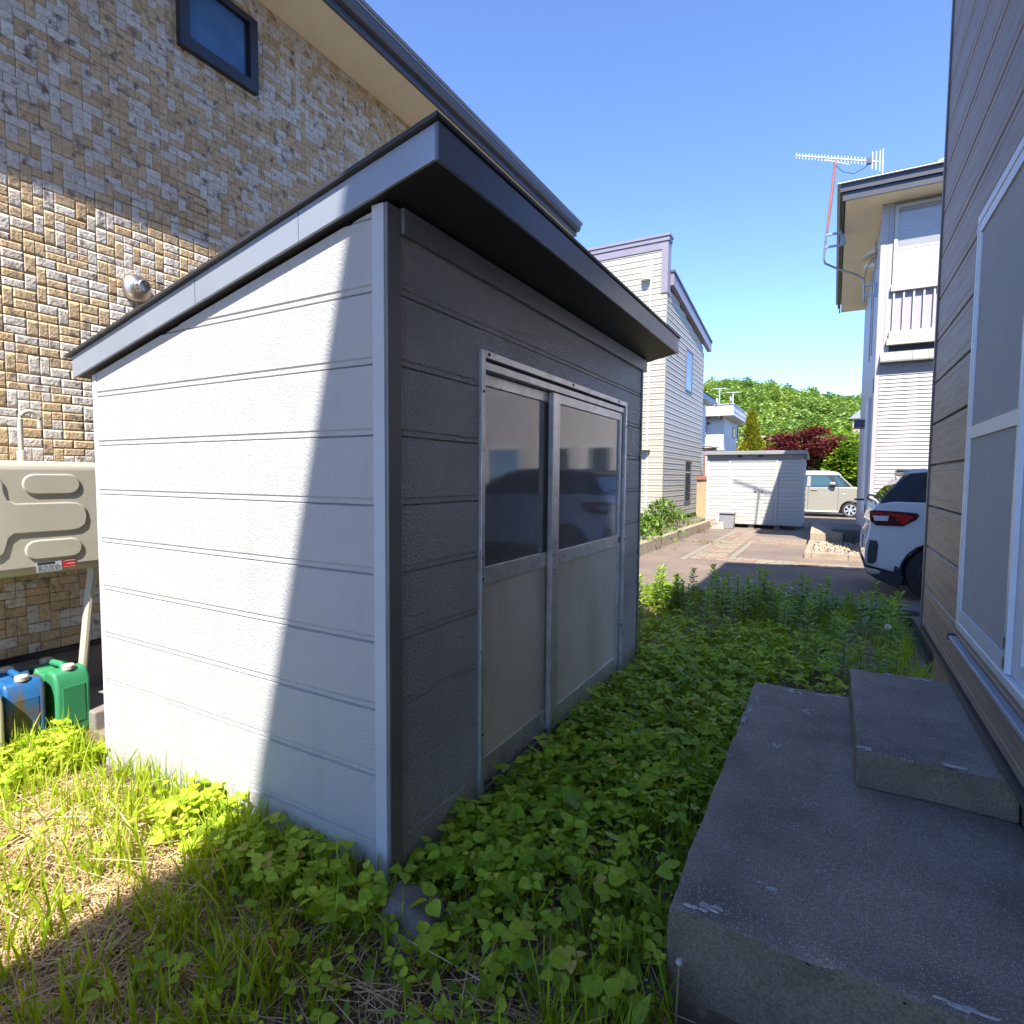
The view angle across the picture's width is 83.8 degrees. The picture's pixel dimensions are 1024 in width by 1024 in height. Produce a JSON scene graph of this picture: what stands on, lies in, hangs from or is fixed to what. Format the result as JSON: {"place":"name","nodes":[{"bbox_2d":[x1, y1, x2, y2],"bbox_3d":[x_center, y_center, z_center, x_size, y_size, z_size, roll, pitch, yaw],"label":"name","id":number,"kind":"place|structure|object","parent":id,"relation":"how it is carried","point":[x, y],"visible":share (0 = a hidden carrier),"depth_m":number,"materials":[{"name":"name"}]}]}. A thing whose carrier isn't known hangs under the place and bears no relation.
{"place":"outdoors","nodes":[
{"label":"outdoors","id":0,"kind":"place"},
{"bbox_2d":[73,871,694,1023],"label":"dry grass","id":1,"kind":"structure","parent":0,"point":[372,1010],"depth_m":1.61,"materials":[{"name":"plant"}]},
{"bbox_2d":[0,591,931,1023],"bbox_3d":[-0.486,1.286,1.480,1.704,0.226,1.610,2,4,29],"label":"grass","id":2,"kind":"structure","parent":0,"point":[312,1004],"depth_m":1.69,"materials":[{"name":"green plant"}]},
{"bbox_2d":[0,695,4,747],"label":"jerry can","id":3,"kind":"object","parent":2,"relation":"on","point":[2,740],"visible":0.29,"depth_m":2.85,"materials":[{"name":"beige plastic"}]},
{"bbox_2d":[0,666,46,745],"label":"jerry can","id":4,"kind":"object","parent":2,"relation":"on","point":[22,692],"visible":0.84,"depth_m":3.00,"materials":[{"name":"blue plastic"}]},
{"bbox_2d":[0,409,98,666],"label":"oil tank","id":5,"kind":"object","parent":2,"relation":"on","point":[48,516],"visible":0.98,"depth_m":3.12,"materials":[{"name":"beige metal"}]},
{"bbox_2d":[0,716,108,789],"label":"ground cover","id":6,"kind":"object","parent":2,"relation":"on","point":[39,752],"visible":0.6,"depth_m":2.80,"materials":[{"name":"green plant"}]},
{"bbox_2d":[0,718,108,799],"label":"grass","id":7,"kind":"structure","parent":2,"relation":"on","point":[54,730],"depth_m":2.82,"materials":[{"name":"green plant"}]},
{"bbox_2d":[28,657,90,731],"bbox_3d":[-2.590,1.037,3.258,0.332,0.388,0.175,2,4,26],"label":"jerry can","id":8,"kind":"object","parent":2,"relation":"on","point":[66,683],"visible":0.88,"depth_m":3.18,"materials":[{"name":"green plastic"}]},
{"bbox_2d":[87,685,104,731],"bbox_3d":[-2.469,1.192,3.497,0.450,0.150,0.360,2,4,29],"label":"concrete pad","id":9,"kind":"object","parent":2,"relation":"on","point":[96,715],"visible":0.14,"depth_m":3.27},
{"bbox_2d":[0,775,293,1023],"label":"round leaves","id":10,"kind":"object","parent":2,"relation":"on","point":[66,956],"visible":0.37,"depth_m":1.89,"materials":[{"name":"green plant"}]},
{"bbox_2d":[0,702,399,1023],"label":"grass","id":11,"kind":"structure","parent":2,"relation":"on","point":[46,926],"depth_m":1.91,"materials":[{"name":"green plant"}]},
{"bbox_2d":[127,778,388,942],"bbox_3d":[-0.953,1.248,2.115,1.288,0.207,0.367,2,4,29],"label":"ground cover","id":12,"kind":"object","parent":2,"relation":"on","point":[286,871],"visible":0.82,"depth_m":2.01,"materials":[{"name":"green plant"}]},
{"bbox_2d":[0,730,616,1023],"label":"ground cover","id":13,"kind":"object","parent":2,"relation":"on","point":[496,969],"visible":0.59,"depth_m":1.62,"materials":[{"name":"green plant"}]},
{"bbox_2d":[0,726,630,1023],"bbox_3d":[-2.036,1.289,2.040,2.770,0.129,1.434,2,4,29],"label":"dry grass","id":14,"kind":"structure","parent":2,"relation":"on","point":[46,996],"depth_m":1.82,"materials":[{"name":"plant"}]},
{"bbox_2d":[65,110,680,886],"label":"garden shed","id":15,"kind":"structure","parent":2,"relation":"on","point":[367,448],"depth_m":2.27,"materials":[{"name":"white paint"}]},
{"bbox_2d":[484,374,548,780],"bbox_3d":[0.025,0.295,2.785,0.028,1.812,0.785,2,4,29],"label":"sliding door","id":16,"kind":"structure","parent":15,"relation":"in","point":[517,415],"depth_m":2.75,"materials":[{"name":"glass"}]},
{"bbox_2d":[545,392,621,730],"bbox_3d":[0.471,0.254,3.511,0.033,1.812,1.104,2,4,29],"label":"sliding door","id":17,"kind":"structure","parent":15,"relation":"in","point":[585,439],"depth_m":3.40,"materials":[{"name":"glass"}]},
{"bbox_2d":[369,880,447,960],"bbox_3d":[-0.331,1.336,1.856,0.285,0.227,0.219,2,4,29],"label":"boulder","id":18,"kind":"object","parent":2,"relation":"on","point":[414,915],"visible":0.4,"depth_m":1.79,"materials":[{"name":"grey stone"}]},
{"bbox_2d":[411,836,433,870],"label":"leafy sprig","id":19,"kind":"object","parent":2,"relation":"on","point":[427,846],"visible":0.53,"depth_m":2.07,"materials":[{"name":"green plant"}]},
{"bbox_2d":[436,823,455,847],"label":"leafy sprig","id":20,"kind":"object","parent":2,"relation":"on","point":[449,829],"visible":0.64,"depth_m":2.17,"materials":[{"name":"green plant"}]},
{"bbox_2d":[469,888,494,925],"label":"leafy sprig","id":21,"kind":"object","parent":2,"relation":"on","point":[486,892],"visible":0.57,"depth_m":1.85,"materials":[{"name":"green plant"}]},
{"bbox_2d":[479,791,503,823],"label":"leafy sprig","id":22,"kind":"object","parent":2,"relation":"on","point":[486,798],"visible":0.56,"depth_m":2.37,"materials":[{"name":"green plant"}]},
{"bbox_2d":[207,674,776,1023],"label":"dead leaves","id":23,"kind":"object","parent":2,"relation":"on","point":[515,1016],"visible":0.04,"depth_m":1.84,"materials":[{"name":"plant"}]},
{"bbox_2d":[508,867,529,898],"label":"leafy sprig","id":24,"kind":"object","parent":2,"relation":"on","point":[511,878],"visible":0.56,"depth_m":1.94,"materials":[{"name":"green plant"}]},
{"bbox_2d":[286,653,771,1023],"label":"round leaves","id":25,"kind":"object","parent":2,"relation":"on","point":[441,967],"visible":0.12,"depth_m":1.71,"materials":[{"name":"green plant"}]},
{"bbox_2d":[311,646,777,1023],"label":"narrow leaves","id":26,"kind":"object","parent":2,"relation":"on","point":[432,970],"visible":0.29,"depth_m":1.67,"materials":[{"name":"green plant"}]},
{"bbox_2d":[364,632,781,1022],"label":"ground cover","id":27,"kind":"object","parent":2,"relation":"on","point":[509,804],"visible":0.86,"depth_m":2.31,"materials":[{"name":"green plant"}]},
{"bbox_2d":[465,651,750,931],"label":"grass","id":28,"kind":"structure","parent":2,"relation":"on","point":[618,828],"depth_m":2.49,"materials":[{"name":"green plant"}]},
{"bbox_2d":[479,689,745,1023],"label":"grass","id":29,"kind":"structure","parent":2,"relation":"on","point":[546,1011],"depth_m":1.88,"materials":[{"name":"green plant"}]},
{"bbox_2d":[651,573,669,609],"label":"tall weed","id":30,"kind":"object","parent":2,"relation":"on","point":[661,589],"visible":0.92,"depth_m":6.42,"materials":[{"name":"green plant"}]},
{"bbox_2d":[668,573,685,612],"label":"tall weed","id":31,"kind":"object","parent":2,"relation":"on","point":[677,579],"visible":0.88,"depth_m":6.37,"materials":[{"name":"green plant"}]},
{"bbox_2d":[674,958,682,1023],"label":"dandelion clock","id":32,"kind":"object","parent":2,"relation":"on","point":[679,963],"visible":1,"depth_m":1.47,"materials":[{"name":"grey plant"}]},
{"bbox_2d":[686,567,702,600],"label":"tall weed","id":33,"kind":"object","parent":2,"relation":"on","point":[693,585],"visible":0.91,"depth_m":7.11,"materials":[{"name":"green plant"}]},
{"bbox_2d":[694,590,721,636],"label":"tall weed","id":34,"kind":"object","parent":2,"relation":"on","point":[707,618],"visible":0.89,"depth_m":5.24,"materials":[{"name":"green plant"}]},
{"bbox_2d":[711,579,733,618],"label":"tall weed","id":35,"kind":"object","parent":2,"relation":"on","point":[722,595],"visible":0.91,"depth_m":6.06,"materials":[{"name":"green plant"}]},
{"bbox_2d":[717,571,737,603],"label":"tall weed","id":36,"kind":"object","parent":2,"relation":"on","point":[728,576],"visible":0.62,"depth_m":6.72,"materials":[{"name":"green plant"}]},
{"bbox_2d":[725,593,743,625],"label":"tall weed","id":37,"kind":"object","parent":2,"relation":"on","point":[729,611],"visible":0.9,"depth_m":5.76,"materials":[{"name":"green plant"}]},
{"bbox_2d":[730,574,742,607],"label":"tall weed","id":38,"kind":"object","parent":2,"relation":"on","point":[738,580],"visible":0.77,"depth_m":6.48,"materials":[{"name":"green plant"}]},
{"bbox_2d":[631,605,848,695],"bbox_3d":[1.710,1.107,4.678,1.812,0.284,1.727,2,4,29],"label":"ground cover","id":39,"kind":"object","parent":2,"relation":"on","point":[827,677],"visible":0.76,"depth_m":4.43,"materials":[{"name":"green plant"}]},
{"bbox_2d":[732,585,753,619],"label":"tall weed","id":40,"kind":"object","parent":2,"relation":"on","point":[743,600],"visible":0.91,"depth_m":5.94,"materials":[{"name":"green plant"}]},
{"bbox_2d":[737,574,756,614],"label":"tall weed","id":41,"kind":"object","parent":2,"relation":"on","point":[747,582],"visible":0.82,"depth_m":6.30,"materials":[{"name":"green plant"}]},
{"bbox_2d":[638,599,868,695],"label":"dry grass","id":42,"kind":"structure","parent":2,"relation":"on","point":[783,644],"depth_m":5.12,"materials":[{"name":"plant"}]},
{"bbox_2d":[753,569,771,601],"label":"tall weed","id":43,"kind":"object","parent":2,"relation":"on","point":[766,582],"visible":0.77,"depth_m":6.64,"materials":[{"name":"green plant"}]},
{"bbox_2d":[768,588,783,621],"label":"tall weed","id":44,"kind":"object","parent":2,"relation":"on","point":[778,600],"visible":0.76,"depth_m":5.78,"materials":[{"name":"green plant"}]},
{"bbox_2d":[773,599,794,638],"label":"tall weed","id":45,"kind":"object","parent":2,"relation":"on","point":[784,614],"visible":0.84,"depth_m":5.29,"materials":[{"name":"green plant"}]},
{"bbox_2d":[638,580,933,691],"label":"grass","id":46,"kind":"structure","parent":2,"relation":"on","point":[823,626],"depth_m":5.20,"materials":[{"name":"green plant"}]},
{"bbox_2d":[774,592,798,631],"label":"tall weed","id":47,"kind":"object","parent":2,"relation":"on","point":[788,610],"visible":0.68,"depth_m":5.54,"materials":[{"name":"green plant"}]},
{"bbox_2d":[795,572,808,605],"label":"tall weed","id":48,"kind":"object","parent":2,"relation":"on","point":[801,584],"visible":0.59,"depth_m":6.52,"materials":[{"name":"green plant"}]},
{"bbox_2d":[791,642,816,670],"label":"tall weed","id":49,"kind":"object","parent":2,"relation":"on","point":[805,650],"visible":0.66,"depth_m":4.28,"materials":[{"name":"green plant"}]},
{"bbox_2d":[792,598,824,648],"bbox_3d":[2.509,0.990,4.840,0.261,0.504,0.236,1,4,16],"label":"tall weed","id":50,"kind":"object","parent":2,"relation":"on","point":[809,614],"visible":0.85,"depth_m":4.84,"materials":[{"name":"green plant"}]},
{"bbox_2d":[798,576,818,610],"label":"tall weed","id":51,"kind":"object","parent":2,"relation":"on","point":[809,581],"visible":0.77,"depth_m":6.33,"materials":[{"name":"green plant"}]},
{"bbox_2d":[802,634,833,671],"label":"tall weed","id":52,"kind":"object","parent":2,"relation":"on","point":[816,644],"visible":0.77,"depth_m":4.37,"materials":[{"name":"green plant"}]},
{"bbox_2d":[813,582,829,624],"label":"tall weed","id":53,"kind":"object","parent":2,"relation":"on","point":[821,600],"visible":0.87,"depth_m":5.89,"materials":[{"name":"green plant"}]},
{"bbox_2d":[823,610,843,638],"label":"tall weed","id":54,"kind":"object","parent":2,"relation":"on","point":[834,619],"visible":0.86,"depth_m":5.25,"materials":[{"name":"green plant"}]},
{"bbox_2d":[828,617,855,675],"bbox_3d":[2.475,1.014,4.248,0.240,0.463,0.217,4,5,42],"label":"tall weed","id":55,"kind":"object","parent":2,"relation":"on","point":[841,654],"visible":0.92,"depth_m":4.25,"materials":[{"name":"green plant"}]},
{"bbox_2d":[667,668,1023,1023],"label":"concrete steps","id":56,"kind":"structure","parent":2,"relation":"on","point":[856,856],"depth_m":1.75,"materials":[{"name":"grey concrete"}]},
{"bbox_2d":[841,636,877,671],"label":"tall weed","id":57,"kind":"object","parent":2,"relation":"on","point":[860,647],"visible":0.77,"depth_m":4.12,"materials":[{"name":"green plant"}]},
{"bbox_2d":[851,590,872,636],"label":"tall weed","id":58,"kind":"object","parent":2,"relation":"on","point":[860,625],"visible":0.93,"depth_m":5.46,"materials":[{"name":"green plant"}]},
{"bbox_2d":[858,591,881,633],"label":"tall weed","id":59,"kind":"object","parent":2,"relation":"on","point":[871,596],"visible":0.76,"depth_m":5.61,"materials":[{"name":"green plant"}]},
{"bbox_2d":[869,645,891,673],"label":"tall weed","id":60,"kind":"object","parent":2,"relation":"on","point":[879,654],"visible":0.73,"depth_m":3.97,"materials":[{"name":"green plant"}]},
{"bbox_2d":[875,597,908,646],"bbox_3d":[3.285,0.989,4.946,0.260,0.508,0.303,-1,4,-26],"label":"tall weed","id":61,"kind":"object","parent":2,"relation":"on","point":[893,604],"visible":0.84,"depth_m":4.94,"materials":[{"name":"green plant"}]},
{"bbox_2d":[885,634,907,674],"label":"tall weed","id":62,"kind":"object","parent":2,"relation":"on","point":[897,645],"visible":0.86,"depth_m":4.26,"materials":[{"name":"green plant"}]},
{"bbox_2d":[884,590,917,639],"bbox_3d":[3.560,0.974,5.252,0.278,0.536,0.251,0,4,-2],"label":"tall weed","id":63,"kind":"object","parent":2,"relation":"on","point":[899,597],"visible":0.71,"depth_m":5.23,"materials":[{"name":"green plant"}]},
{"bbox_2d":[919,0,1023,830],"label":"brown house","id":64,"kind":"structure","parent":2,"relation":"on","point":[971,627],"depth_m":2.50,"materials":[{"name":"wood"}]},
{"bbox_2d":[955,137,1023,708],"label":"sliding window","id":65,"kind":"structure","parent":64,"relation":"in","point":[990,590],"depth_m":2.20,"materials":[{"name":"grey glass"}]},
{"bbox_2d":[468,673,705,965],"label":"dry grass","id":66,"kind":"structure","parent":0,"point":[595,881],"depth_m":1.95,"materials":[{"name":"plant"}]},
{"bbox_2d":[365,0,951,395],"label":"sky","id":67,"kind":"structure","parent":0,"point":[690,120],"materials":[{"name":"blue"}]},
{"bbox_2d":[640,519,701,539],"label":"planter soil","id":68,"kind":"structure","parent":0,"point":[680,526],"depth_m":16.25,"materials":[{"name":"brown soil"}]},
{"bbox_2d":[640,516,676,542],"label":"border plant","id":69,"kind":"object","parent":68,"relation":"on","point":[645,526],"visible":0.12,"depth_m":11.98,"materials":[{"name":"green plant"}]},
{"bbox_2d":[640,512,686,538],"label":"border plant","id":70,"kind":"object","parent":68,"relation":"on","point":[652,521],"visible":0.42,"depth_m":13.48,"materials":[{"name":"green plant"}]},
{"bbox_2d":[643,497,695,526],"bbox_3d":[3.920,-0.019,15.524,1.924,0.900,2.144,2,4,29],"label":"border plant","id":71,"kind":"object","parent":68,"relation":"on","point":[665,512],"visible":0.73,"depth_m":15.54,"materials":[{"name":"green plant"}]},
{"bbox_2d":[680,529,864,570],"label":"paver path","id":72,"kind":"structure","parent":0,"point":[710,550],"depth_m":11.86,"materials":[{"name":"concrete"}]},
{"bbox_2d":[639,501,920,608],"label":"driveway","id":73,"kind":"structure","parent":0,"point":[672,554],"depth_m":9.72,"materials":[{"name":"concrete"}]},
{"bbox_2d":[640,519,714,555],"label":"planter kerb","id":74,"kind":"structure","parent":73,"relation":"on","point":[647,546],"depth_m":12.98,"materials":[{"name":"concrete"}]},
{"bbox_2d":[695,476,706,517],"bbox_3d":[7.521,-0.574,21.678,1.153,1.570,0.387,1,4,5],"label":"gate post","id":75,"kind":"object","parent":73,"relation":"on","point":[701,498],"visible":0.28,"depth_m":21.68,"materials":[{"name":"brown wood"}]},
{"bbox_2d":[719,512,735,528],"bbox_3d":[6.465,0.246,17.147,0.450,0.475,0.350,2,4,29],"label":"plastic bin","id":76,"kind":"object","parent":73,"relation":"on","point":[728,518],"visible":0.89,"depth_m":17.01,"materials":[{"name":"white plastic"}]},
{"bbox_2d":[735,407,765,450],"bbox_3d":[11.385,-1.792,27.258,3.438,6.401,3.100,2,4,29],"label":"golden conifer","id":77,"kind":"object","parent":73,"relation":"on","point":[752,440],"visible":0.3,"depth_m":26.99,"materials":[{"name":"yellow plant"}]},
{"bbox_2d":[704,450,809,529],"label":"storage shed","id":78,"kind":"structure","parent":73,"relation":"on","point":[751,488],"depth_m":17.01,"materials":[{"name":"beige metal"}]},
{"bbox_2d":[731,462,758,522],"bbox_3d":[7.007,-0.582,17.203,0.740,1.810,0.039,2,4,29],"label":"door","id":79,"kind":"structure","parent":78,"relation":"in","point":[744,495],"depth_m":17.19,"materials":[{"name":"beige metal"}]},
{"bbox_2d":[759,462,774,523],"bbox_3d":[7.548,-0.560,16.900,0.380,1.810,0.039,2,4,29],"label":"door","id":80,"kind":"structure","parent":78,"relation":"in","point":[767,478],"depth_m":16.89,"materials":[{"name":"beige metal"}]},
{"bbox_2d":[763,424,850,470],"bbox_3d":[14.219,-2.184,28.017,4.621,4.113,3.575,2,4,29],"label":"red maple","id":81,"kind":"object","parent":73,"relation":"on","point":[790,441],"visible":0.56,"depth_m":27.23,"materials":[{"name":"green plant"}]},
{"bbox_2d":[799,425,859,476],"bbox_3d":[19.361,-2.863,34.139,7.500,4.791,4.862,2,4,29],"label":"tall shrub","id":82,"kind":"object","parent":73,"relation":"on","point":[850,434],"visible":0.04,"depth_m":33.60,"materials":[{"name":"green plant"}]},
{"bbox_2d":[804,471,856,517],"bbox_3d":[12.523,-0.765,23.292,3.448,1.830,1.624,2,4,29],"label":"kei van","id":83,"kind":"object","parent":73,"relation":"on","point":[829,492],"visible":0.46,"depth_m":22.58,"materials":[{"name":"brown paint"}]},
{"bbox_2d":[804,539,861,561],"bbox_3d":[6.836,0.790,11.789,1.315,0.175,2.994,2,4,29],"label":"gravel bed edging","id":84,"kind":"object","parent":73,"relation":"on","point":[808,553],"visible":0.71,"depth_m":10.62,"materials":[{"name":"concrete"}]},
{"bbox_2d":[810,437,858,501],"bbox_3d":[16.044,-1.743,26.317,4.335,3.472,3.329,2,4,29],"label":"green tree","id":85,"kind":"object","parent":73,"relation":"on","point":[843,459],"visible":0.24,"depth_m":26.05,"materials":[{"name":"green plant"}]},
{"bbox_2d":[810,523,860,543],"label":"entrance steps","id":86,"kind":"structure","parent":73,"relation":"on","point":[840,533],"depth_m":12.85,"materials":[{"name":"concrete"}]},
{"bbox_2d":[812,540,861,554],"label":"gravel","id":87,"kind":"structure","parent":73,"relation":"on","point":[837,547],"depth_m":11.59,"materials":[{"name":"beige gravel"}]},
{"bbox_2d":[836,158,943,528],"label":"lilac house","id":88,"kind":"structure","parent":73,"relation":"on","point":[891,221],"depth_m":10.22,"materials":[{"name":"white"}]},
{"bbox_2d":[796,149,883,302],"bbox_3d":[6.534,-5.768,11.531,1.538,3.193,0.265,2,4,29],"label":"tv aerial","id":89,"kind":"object","parent":88,"relation":"attached to","point":[869,161],"visible":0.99,"depth_m":11.40,"materials":[{"name":"metal"}]},
{"bbox_2d":[892,197,941,284],"bbox_3d":[7.608,-4.711,9.743,1.825,1.380,0.080,2,4,29],"label":"window","id":90,"kind":"structure","parent":88,"relation":"in","point":[918,223],"depth_m":10.00,"materials":[{"name":"white glass"}]},
{"bbox_2d":[859,468,927,597],"bbox_3d":[6.627,0.292,6.969,4.035,1.640,1.950,2,4,29],"label":"parked car","id":91,"kind":"object","parent":73,"relation":"on","point":[891,545],"visible":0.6,"depth_m":7.09,"materials":[{"name":"white paint"}]},
{"bbox_2d":[738,402,841,439],"bbox_3d":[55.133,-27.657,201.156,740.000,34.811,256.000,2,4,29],"label":"hill","id":92,"kind":"structure","parent":0,"point":[777,416],"depth_m":163.17,"materials":[{"name":"green plant"}]},
{"bbox_2d":[703,376,860,447],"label":"forest","id":93,"kind":"object","parent":92,"relation":"on","point":[812,406],"visible":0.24,"depth_m":153.08,"materials":[{"name":"green plant"}]},
{"bbox_2d":[677,513,932,673],"bbox_3d":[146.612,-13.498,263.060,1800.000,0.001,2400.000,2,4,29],"label":"ground","id":94,"kind":"structure","parent":0,"point":[920,649],"depth_m":5.56,"materials":[{"name":"brown soil"}]},
{"bbox_2d":[0,0,582,687],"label":"stone house","id":95,"kind":"structure","parent":94,"relation":"on","point":[150,148],"depth_m":3.85,"materials":[{"name":"brick"}]},
{"bbox_2d":[175,0,258,96],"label":"window","id":96,"kind":"structure","parent":95,"relation":"in","point":[218,33],"depth_m":4.34,"materials":[{"name":"blue glass"}]},
{"bbox_2d":[587,232,712,517],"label":"cream house","id":97,"kind":"structure","parent":94,"relation":"on","point":[673,387],"depth_m":19.79,"materials":[{"name":"plastic"}]},
{"bbox_2d":[684,460,691,502],"bbox_3d":[6.991,-1.217,22.771,0.080,1.670,1.100,2,4,29],"label":"window","id":98,"kind":"structure","parent":97,"relation":"in","point":[688,464],"depth_m":22.75,"materials":[{"name":"grey glass"}]},
{"bbox_2d":[685,348,692,393],"bbox_3d":[6.889,-5.490,22.267,0.080,1.580,1.150,2,4,29],"label":"window","id":99,"kind":"structure","parent":97,"relation":"in","point":[689,355],"depth_m":22.24,"materials":[{"name":"blue glass"}]},
{"bbox_2d":[701,391,714,475],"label":"pale house","id":100,"kind":"structure","parent":94,"relation":"on","point":[708,399],"depth_m":27.49,"materials":[{"name":"white"}]},
{"bbox_2d":[701,445,718,504],"bbox_3d":[9.000,-1.585,26.388,0.920,3.030,0.800,2,4,29],"label":"porch canopy","id":101,"kind":"object","parent":94,"relation":"on","point":[712,448],"visible":0.55,"depth_m":26.16,"materials":[{"name":"brown metal"}]},
{"bbox_2d":[705,403,747,475],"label":"white house","id":102,"kind":"structure","parent":94,"relation":"on","point":[721,432],"depth_m":33.79,"materials":[{"name":"paint"}]},
{"bbox_2d":[639,581,919,625],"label":"garden kerb","id":103,"kind":"structure","parent":94,"relation":"on","point":[914,612],"depth_m":6.54,"materials":[{"name":"concrete"}]},
{"bbox_2d":[911,616,933,663],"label":"side driveway","id":104,"kind":"structure","parent":0,"point":[924,643],"depth_m":5.59,"materials":[{"name":"concrete"}]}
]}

